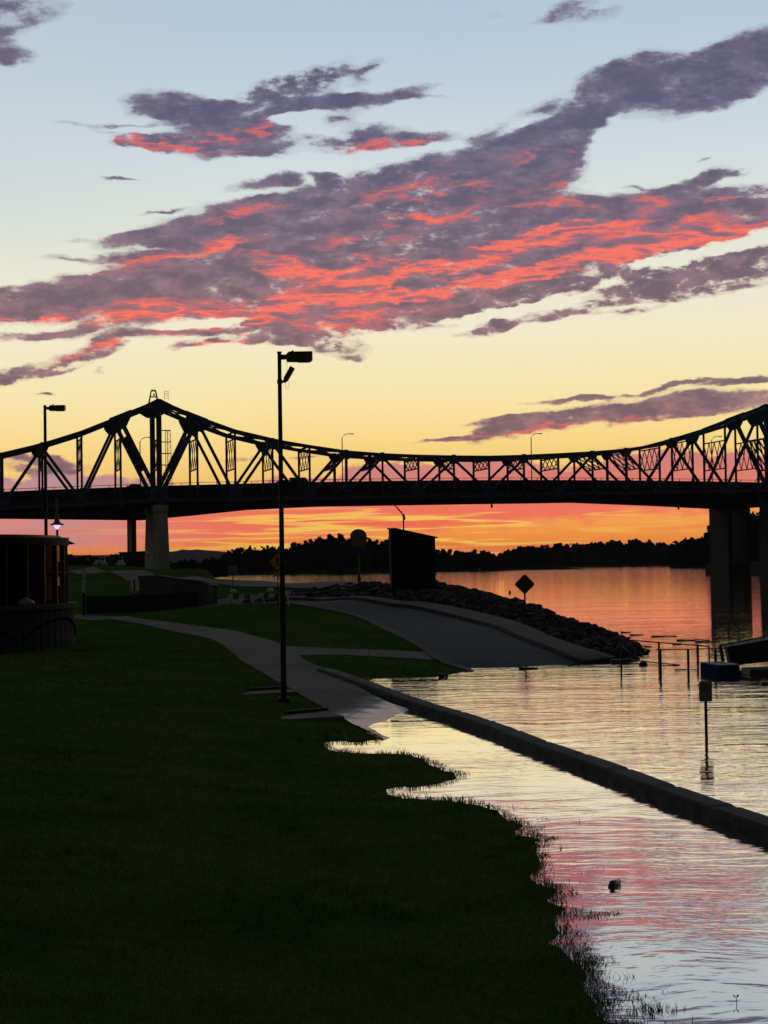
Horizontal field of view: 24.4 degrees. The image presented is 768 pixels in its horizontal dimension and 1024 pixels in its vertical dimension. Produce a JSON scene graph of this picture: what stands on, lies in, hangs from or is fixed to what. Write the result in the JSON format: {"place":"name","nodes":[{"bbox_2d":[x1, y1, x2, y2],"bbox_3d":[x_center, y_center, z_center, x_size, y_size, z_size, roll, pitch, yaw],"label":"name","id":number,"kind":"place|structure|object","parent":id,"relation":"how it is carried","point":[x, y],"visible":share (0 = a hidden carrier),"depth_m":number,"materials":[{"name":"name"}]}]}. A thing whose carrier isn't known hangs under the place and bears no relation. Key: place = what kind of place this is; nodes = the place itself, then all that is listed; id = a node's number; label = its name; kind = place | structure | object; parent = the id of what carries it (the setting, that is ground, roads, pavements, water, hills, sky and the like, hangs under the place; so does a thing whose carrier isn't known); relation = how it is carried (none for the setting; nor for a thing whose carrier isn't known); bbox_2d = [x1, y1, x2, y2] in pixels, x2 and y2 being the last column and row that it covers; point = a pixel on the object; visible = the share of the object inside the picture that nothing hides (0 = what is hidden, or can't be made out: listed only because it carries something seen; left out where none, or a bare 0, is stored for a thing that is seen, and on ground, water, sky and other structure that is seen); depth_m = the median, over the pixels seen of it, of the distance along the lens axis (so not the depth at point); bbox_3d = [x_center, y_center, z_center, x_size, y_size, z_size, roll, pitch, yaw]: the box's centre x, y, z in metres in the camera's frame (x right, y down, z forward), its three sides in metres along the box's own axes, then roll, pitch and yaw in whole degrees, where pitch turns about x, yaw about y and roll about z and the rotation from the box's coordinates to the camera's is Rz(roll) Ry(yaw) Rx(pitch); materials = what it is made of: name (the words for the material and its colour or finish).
{"place":"outdoors","nodes":[
{"label":"outdoors","id":0,"kind":"place"},
{"bbox_2d":[68,549,231,562],"bbox_3d":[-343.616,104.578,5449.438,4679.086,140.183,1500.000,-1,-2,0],"label":"hills","id":1,"kind":"structure","parent":0,"point":[198,555],"depth_m":5081.70,"materials":[{"name":"green plant"}]},
{"bbox_2d":[74,615,409,739],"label":"path","id":2,"kind":"structure","parent":0,"point":[356,706],"depth_m":51.60,"materials":[{"name":"concrete"}]},
{"bbox_2d":[82,568,85,615],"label":"marker post","id":3,"kind":"object","parent":2,"relation":"on","point":[83,590],"visible":1,"depth_m":93.38,"materials":[{"name":"black paint"}]},
{"bbox_2d":[285,590,289,606],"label":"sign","id":4,"kind":"object","parent":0,"point":[287,593],"visible":0.88,"depth_m":87.91,"materials":[{"name":"grey metal"}]},
{"bbox_2d":[0,566,653,1023],"bbox_3d":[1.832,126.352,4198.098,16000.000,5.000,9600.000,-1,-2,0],"label":"ground","id":5,"kind":"structure","parent":0,"point":[310,626],"depth_m":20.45,"materials":[{"name":"green plant"}]},
{"bbox_2d":[0,534,76,653],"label":"pavilion","id":6,"kind":"structure","parent":5,"relation":"on","point":[37,607],"depth_m":67.70,"materials":[{"name":"wood"}]},
{"bbox_2d":[57,545,61,602],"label":"window pane","id":7,"kind":"structure","parent":6,"relation":"in","point":[59,548],"depth_m":70.18,"materials":[{"name":"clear glass"}]},
{"bbox_2d":[43,404,65,534],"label":"street lamp","id":8,"kind":"object","parent":5,"relation":"on","point":[52,407],"visible":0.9,"depth_m":97.02,"materials":[{"name":"metal"}]},
{"bbox_2d":[50,498,63,535],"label":"street lamp","id":9,"kind":"object","parent":5,"relation":"on","point":[56,523],"visible":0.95,"depth_m":83.71,"materials":[{"name":"black metal"}]},
{"bbox_2d":[93,556,101,565],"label":"boat","id":10,"kind":"object","parent":5,"relation":"on","point":[96,562],"visible":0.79,"depth_m":190.04,"materials":[{"name":"black paint"}]},
{"bbox_2d":[98,556,107,565],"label":"boat","id":11,"kind":"object","parent":5,"relation":"on","point":[103,563],"visible":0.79,"depth_m":189.94,"materials":[{"name":"black paint"}]},
{"bbox_2d":[115,556,125,565],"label":"cart","id":12,"kind":"object","parent":5,"relation":"on","point":[120,562],"visible":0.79,"depth_m":190.06,"materials":[{"name":"black paint"}]},
{"bbox_2d":[118,552,147,567],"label":"shed","id":13,"kind":"structure","parent":5,"relation":"on","point":[137,559],"depth_m":233.44,"materials":[{"name":"black paint"}]},
{"bbox_2d":[130,579,138,614],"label":"double sign","id":14,"kind":"object","parent":5,"relation":"on","point":[135,588],"visible":0.98,"depth_m":90.88,"materials":[{"name":"grey metal"}]},
{"bbox_2d":[86,592,202,613],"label":"wall","id":15,"kind":"structure","parent":5,"relation":"on","point":[125,603],"depth_m":94.56,"materials":[{"name":"black concrete"}]},
{"bbox_2d":[138,575,218,603],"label":"flood wall","id":16,"kind":"structure","parent":5,"relation":"on","point":[157,584],"depth_m":102.35,"materials":[{"name":"concrete"}]},
{"bbox_2d":[69,567,357,590],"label":"levee path","id":17,"kind":"structure","parent":5,"relation":"on","point":[133,575],"depth_m":113.13,"materials":[{"name":"concrete"}]},
{"bbox_2d":[229,565,236,600],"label":"notice sign","id":18,"kind":"object","parent":5,"relation":"on","point":[232,570],"visible":0.97,"depth_m":96.89,"materials":[{"name":"metal"}]},
{"bbox_2d":[257,588,279,604],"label":"barricade","id":19,"kind":"object","parent":5,"relation":"on","point":[270,594],"visible":0.88,"depth_m":89.36,"materials":[{"name":"grey plastic"}]},
{"bbox_2d":[242,686,296,694],"bbox_3d":[-2.997,4.559,44.203,1.871,0.315,1.193,0,-2,-32],"label":"concrete pad","id":20,"kind":"object","parent":5,"relation":"on","point":[276,690],"visible":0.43,"depth_m":44.23,"materials":[{"name":"grey concrete"}]},
{"bbox_2d":[270,553,285,606],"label":"crossing sign","id":21,"kind":"object","parent":5,"relation":"on","point":[274,561],"visible":0.84,"depth_m":87.91,"materials":[{"name":"yellow metal"}]},
{"bbox_2d":[277,350,312,701],"bbox_3d":[-2.100,0.418,42.007,0.924,8.500,0.300,-1,-2,0],"label":"street lamp","id":22,"kind":"object","parent":5,"relation":"on","point":[299,356],"visible":0.99,"depth_m":41.97,"materials":[{"name":"metal"}]},
{"bbox_2d":[305,592,314,596],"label":"rock","id":23,"kind":"object","parent":5,"relation":"on","point":[309,594],"visible":0.53,"depth_m":97.74,"materials":[{"name":"stone"}]},
{"bbox_2d":[279,707,343,720],"bbox_3d":[-1.549,4.544,39.045,1.370,0.315,2.284,-1,-2,0],"label":"concrete pad","id":24,"kind":"object","parent":5,"relation":"on","point":[324,713],"visible":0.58,"depth_m":38.83,"materials":[{"name":"grey concrete"}]},
{"bbox_2d":[350,529,366,582],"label":"arched sign","id":25,"kind":"object","parent":5,"relation":"on","point":[358,541],"visible":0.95,"depth_m":104.91,"materials":[{"name":"black metal"}]},
{"bbox_2d":[287,646,432,660],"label":"footpath","id":26,"kind":"structure","parent":5,"relation":"on","point":[315,651],"depth_m":61.31,"materials":[{"name":"concrete"}]},
{"bbox_2d":[371,586,379,591],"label":"rock","id":27,"kind":"object","parent":5,"relation":"on","point":[376,588],"visible":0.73,"depth_m":99.00,"materials":[{"name":"stone"}]},
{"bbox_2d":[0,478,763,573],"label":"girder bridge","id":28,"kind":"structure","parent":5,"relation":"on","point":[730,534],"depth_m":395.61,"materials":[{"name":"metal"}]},
{"bbox_2d":[139,437,149,485],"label":"street lamp","id":29,"kind":"object","parent":28,"relation":"on","point":[140,450],"visible":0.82,"depth_m":377.25,"materials":[{"name":"metal"}]},
{"bbox_2d":[289,477,311,481],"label":"car","id":30,"kind":"object","parent":28,"relation":"on","point":[295,479],"visible":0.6,"depth_m":387.18,"materials":[{"name":"black paint"}]},
{"bbox_2d":[342,433,353,481],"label":"street lamp","id":31,"kind":"object","parent":28,"relation":"on","point":[342,461],"visible":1,"depth_m":387.85,"materials":[{"name":"metal"}]},
{"bbox_2d":[531,433,541,479],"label":"street lamp","id":32,"kind":"object","parent":28,"relation":"on","point":[531,453],"visible":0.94,"depth_m":398.57,"materials":[{"name":"metal"}]},
{"bbox_2d":[377,591,387,595],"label":"rock","id":33,"kind":"object","parent":5,"relation":"on","point":[381,592],"visible":0.62,"depth_m":92.77,"materials":[{"name":"stone"}]},
{"bbox_2d":[0,389,767,574],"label":"truss bridge","id":34,"kind":"structure","parent":5,"relation":"on","point":[156,498],"depth_m":366.51,"materials":[{"name":"blue paint"}]},
{"bbox_2d":[394,505,404,529],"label":"mast","id":35,"kind":"object","parent":5,"relation":"on","point":[403,515],"visible":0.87,"depth_m":115.99,"materials":[{"name":"metal"}]},
{"bbox_2d":[433,585,443,589],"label":"rock","id":36,"kind":"object","parent":5,"relation":"on","point":[440,587],"visible":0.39,"depth_m":98.89,"materials":[{"name":"grey stone"}]},
{"bbox_2d":[243,581,649,655],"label":"riprap","id":37,"kind":"object","parent":5,"relation":"on","point":[365,587],"visible":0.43,"depth_m":91.08,"materials":[{"name":"stone"}]},
{"bbox_2d":[387,528,437,592],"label":"sloping slab","id":38,"kind":"structure","parent":37,"relation":"on","point":[412,559],"depth_m":98.53,"materials":[{"name":"black stone"}]},
{"bbox_2d":[442,599,450,603],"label":"rock","id":39,"kind":"object","parent":5,"relation":"on","point":[446,601],"visible":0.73,"depth_m":88.16,"materials":[{"name":"grey stone"}]},
{"bbox_2d":[452,585,459,590],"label":"rock","id":40,"kind":"object","parent":5,"relation":"on","point":[456,587],"visible":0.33,"depth_m":98.64,"materials":[{"name":"stone"}]},
{"bbox_2d":[456,602,463,607],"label":"rock","id":41,"kind":"object","parent":5,"relation":"on","point":[459,605],"visible":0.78,"depth_m":87.04,"materials":[{"name":"grey stone"}]},
{"bbox_2d":[484,604,491,609],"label":"rock","id":42,"kind":"object","parent":5,"relation":"on","point":[486,606],"visible":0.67,"depth_m":86.76,"materials":[{"name":"stone"}]},
{"bbox_2d":[500,608,510,612],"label":"rock","id":43,"kind":"object","parent":5,"relation":"on","point":[506,609],"visible":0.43,"depth_m":84.17,"materials":[{"name":"stone"}]},
{"bbox_2d":[506,615,515,620],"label":"rock","id":44,"kind":"object","parent":5,"relation":"on","point":[511,617],"visible":0.57,"depth_m":80.92,"materials":[{"name":"stone"}]},
{"bbox_2d":[515,575,533,624],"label":"diamond sign","id":45,"kind":"object","parent":5,"relation":"on","point":[524,584],"visible":0.94,"depth_m":75.91,"materials":[{"name":"brown"}]},
{"bbox_2d":[526,613,536,617],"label":"rock","id":46,"kind":"object","parent":5,"relation":"on","point":[530,615],"visible":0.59,"depth_m":83.34,"materials":[{"name":"stone"}]},
{"bbox_2d":[526,603,537,608],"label":"rock","id":47,"kind":"object","parent":5,"relation":"on","point":[530,605],"visible":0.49,"depth_m":89.20,"materials":[{"name":"stone"}]},
{"bbox_2d":[535,618,545,622],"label":"rock","id":48,"kind":"object","parent":5,"relation":"on","point":[541,620],"visible":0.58,"depth_m":80.15,"materials":[{"name":"stone"}]},
{"bbox_2d":[317,668,767,839],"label":"stone kerb wall","id":49,"kind":"structure","parent":5,"relation":"on","point":[738,818],"depth_m":28.62,"materials":[{"name":"concrete"}]},
{"bbox_2d":[543,614,553,619],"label":"rock","id":50,"kind":"object","parent":5,"relation":"on","point":[547,616],"visible":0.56,"depth_m":82.87,"materials":[{"name":"stone"}]},
{"bbox_2d":[549,631,563,639],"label":"rock","id":51,"kind":"object","parent":5,"relation":"on","point":[557,635],"visible":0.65,"depth_m":69.09,"materials":[{"name":"grey stone"}]},
{"bbox_2d":[554,618,565,624],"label":"rock","id":52,"kind":"object","parent":5,"relation":"on","point":[559,621],"visible":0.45,"depth_m":78.92,"materials":[{"name":"grey stone"}]},
{"bbox_2d":[553,629,569,638],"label":"rock","id":53,"kind":"object","parent":5,"relation":"on","point":[565,635],"visible":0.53,"depth_m":69.33,"materials":[{"name":"stone"}]},
{"bbox_2d":[562,618,569,623],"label":"rock","id":54,"kind":"object","parent":5,"relation":"on","point":[566,620],"visible":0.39,"depth_m":80.52,"materials":[{"name":"stone"}]},
{"bbox_2d":[576,622,589,626],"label":"rock","id":55,"kind":"object","parent":5,"relation":"on","point":[585,624],"visible":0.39,"depth_m":79.23,"materials":[{"name":"grey stone"}]},
{"bbox_2d":[596,626,606,632],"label":"rock","id":56,"kind":"object","parent":5,"relation":"on","point":[599,628],"visible":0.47,"depth_m":76.77,"materials":[{"name":"stone"}]},
{"bbox_2d":[599,640,612,646],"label":"rock","id":57,"kind":"object","parent":5,"relation":"on","point":[604,642],"visible":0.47,"depth_m":65.63,"materials":[{"name":"grey stone"}]},
{"bbox_2d":[602,632,611,636],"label":"rock","id":58,"kind":"object","parent":5,"relation":"on","point":[608,634],"visible":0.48,"depth_m":73.53,"materials":[{"name":"stone"}]},
{"bbox_2d":[615,643,630,654],"bbox_3d":[8.347,5.050,62.570,0.639,0.637,0.785,42,1,-16],"label":"rock","id":59,"kind":"object","parent":5,"relation":"on","point":[623,648],"visible":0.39,"depth_m":62.44,"materials":[{"name":"stone"}]},
{"bbox_2d":[623,644,636,653],"bbox_3d":[8.699,4.910,62.999,0.470,0.487,0.522,-2,-2,24],"label":"rock","id":60,"kind":"object","parent":5,"relation":"on","point":[631,648],"visible":0.41,"depth_m":62.86,"materials":[{"name":"stone"}]},
{"bbox_2d":[626,642,638,648],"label":"rock","id":61,"kind":"object","parent":5,"relation":"on","point":[635,645],"visible":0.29,"depth_m":66.19,"materials":[{"name":"stone"}]},
{"bbox_2d":[629,654,639,659],"bbox_3d":[8.639,5.038,61.230,0.423,0.272,0.378,21,-20,-10],"label":"rock","id":62,"kind":"object","parent":5,"relation":"on","point":[635,657],"visible":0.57,"depth_m":61.14,"materials":[{"name":"stone"}]},
{"bbox_2d":[0,0,767,555],"label":"sky","id":63,"kind":"structure","parent":0,"point":[485,227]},
{"bbox_2d":[203,596,574,667],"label":"road","id":64,"kind":"structure","parent":0,"point":[468,644],"depth_m":68.72,"materials":[{"name":"concrete"}]},
{"bbox_2d":[226,589,254,603],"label":"barricade","id":65,"kind":"object","parent":64,"relation":"on","point":[233,595],"visible":1,"depth_m":90.35,"materials":[{"name":"grey plastic"}]},
{"bbox_2d":[277,602,473,671],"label":"kerb","id":66,"kind":"structure","parent":64,"relation":"on","point":[439,658],"depth_m":72.09,"materials":[{"name":"concrete"}]},
{"bbox_2d":[237,566,578,573],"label":"bank","id":67,"kind":"structure","parent":0,"point":[467,569],"depth_m":815.24,"materials":[{"name":"soil"}]},
{"bbox_2d":[201,533,521,571],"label":"island woods","id":68,"kind":"object","parent":67,"relation":"on","point":[330,553],"visible":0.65,"depth_m":824.24,"materials":[{"name":"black plant"}]},
{"bbox_2d":[285,596,616,662],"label":"pavement","id":69,"kind":"structure","parent":0,"point":[563,648],"depth_m":75.41,"materials":[{"name":"concrete"}]},
{"bbox_2d":[213,565,767,1023],"bbox_3d":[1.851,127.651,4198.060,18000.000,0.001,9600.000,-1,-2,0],"label":"water","id":70,"kind":"structure","parent":0,"point":[687,899],"depth_m":29.51,"materials":[{"name":"liquid"}]},
{"bbox_2d":[438,673,447,676],"bbox_3d":[1.769,4.900,53.247,0.308,0.139,0.154,-1,-2,0],"label":"driftwood","id":71,"kind":"object","parent":70,"relation":"on","point":[442,675],"visible":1,"depth_m":53.21,"materials":[{"name":"brown wood"}]},
{"bbox_2d":[519,667,537,668],"bbox_3d":[4.603,4.992,56.719,0.614,0.102,0.121,-1,-2,0],"label":"driftwood","id":72,"kind":"object","parent":70,"relation":"on","point":[527,668],"visible":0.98,"depth_m":56.69,"materials":[{"name":"brown wood"}]},
{"bbox_2d":[497,805,695,1023],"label":"water weeds","id":73,"kind":"object","parent":70,"relation":"on","point":[651,1008],"visible":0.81,"depth_m":13.49,"materials":[{"name":"green plant"}]},
{"bbox_2d":[610,659,628,662],"bbox_3d":[7.889,4.998,59.561,0.581,0.165,0.327,-1,-2,0],"label":"floating timber","id":74,"kind":"object","parent":70,"relation":"on","point":[618,660],"visible":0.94,"depth_m":59.42,"materials":[{"name":"brown wood"}]},
{"bbox_2d":[639,661,647,665],"bbox_3d":[8.448,5.000,57.942,0.300,0.290,0.292,-1,-2,0],"label":"buoy","id":75,"kind":"object","parent":70,"relation":"on","point":[642,663],"visible":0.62,"depth_m":57.84,"materials":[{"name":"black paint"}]},
{"bbox_2d":[629,659,679,664],"bbox_3d":[8.870,4.970,58.839,0.206,0.105,2.785,0,-2,-28],"label":"floating timber","id":76,"kind":"object","parent":70,"relation":"on","point":[654,662],"visible":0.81,"depth_m":58.63,"materials":[{"name":"brown wood"}]},
{"bbox_2d":[615,638,709,667],"bbox_3d":[8.924,4.739,56.881,3.014,1.435,0.070,-1,-2,0],"label":"railing","id":77,"kind":"object","parent":70,"relation":"in","point":[697,646],"visible":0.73,"depth_m":56.87,"materials":[{"name":"metal"}]},
{"bbox_2d":[655,648,720,673],"bbox_3d":[9.140,4.724,53.380,1.966,1.250,0.070,-1,-2,0],"label":"railing","id":78,"kind":"object","parent":70,"relation":"in","point":[688,661],"visible":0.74,"depth_m":53.36,"materials":[{"name":"metal"}]},
{"bbox_2d":[699,682,711,733],"bbox_3d":[6.297,4.129,34.762,0.256,1.621,0.067,-1,-2,0],"label":"prohibition sign","id":79,"kind":"object","parent":70,"relation":"in","point":[705,692],"visible":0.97,"depth_m":34.77,"materials":[{"name":"grey metal"}]},
{"bbox_2d":[699,661,739,676],"bbox_3d":[9.905,4.746,52.448,0.647,0.730,1.676,-1,-2,-10],"label":"dock float","id":80,"kind":"object","parent":70,"relation":"on","point":[720,669],"visible":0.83,"depth_m":51.72,"materials":[{"name":"blue plastic"}]},
{"bbox_2d":[709,636,767,664],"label":"boat","id":81,"kind":"object","parent":70,"relation":"on","point":[750,651],"visible":0.9,"depth_m":54.89,"materials":[{"name":"metal"}]},
{"bbox_2d":[556,564,668,566],"bbox_3d":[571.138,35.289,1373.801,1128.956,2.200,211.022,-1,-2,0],"label":"bank","id":82,"kind":"structure","parent":0,"point":[605,565],"depth_m":1275.85,"materials":[{"name":"soil"}]},
{"bbox_2d":[490,538,671,565],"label":"shore woods","id":83,"kind":"object","parent":82,"relation":"on","point":[635,552],"visible":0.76,"depth_m":1284.19,"materials":[{"name":"black plant"}]},
{"bbox_2d":[608,878,620,886],"bbox_3d":[2.411,3.893,18.655,0.074,0.076,0.215,-2,-2,34],"label":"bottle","id":84,"kind":"object","parent":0,"point":[617,881],"visible":1,"depth_m":18.62,"materials":[{"name":"grey plastic"}]},
{"bbox_2d":[741,667,767,672],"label":"sunken deck","id":85,"kind":"structure","parent":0,"point":[756,669],"depth_m":53.27,"materials":[{"name":"grey wood"}]},
{"bbox_3d":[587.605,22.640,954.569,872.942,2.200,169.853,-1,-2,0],"label":"far bank","id":86,"kind":"structure","parent":0,"visible":0},
{"bbox_2d":[669,511,758,566],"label":"bank woods","id":87,"kind":"object","parent":86,"relation":"on","point":[690,552],"visible":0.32,"depth_m":890.75,"materials":[{"name":"black plant"}]},
{"bbox_3d":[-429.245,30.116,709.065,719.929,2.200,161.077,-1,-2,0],"label":"far bank","id":88,"kind":"structure","parent":0,"visible":0},
{"bbox_2d":[68,553,228,575],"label":"bank woods","id":89,"kind":"object","parent":88,"relation":"on","point":[214,569],"visible":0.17,"depth_m":663.41,"materials":[{"name":"green plant"}]}
]}

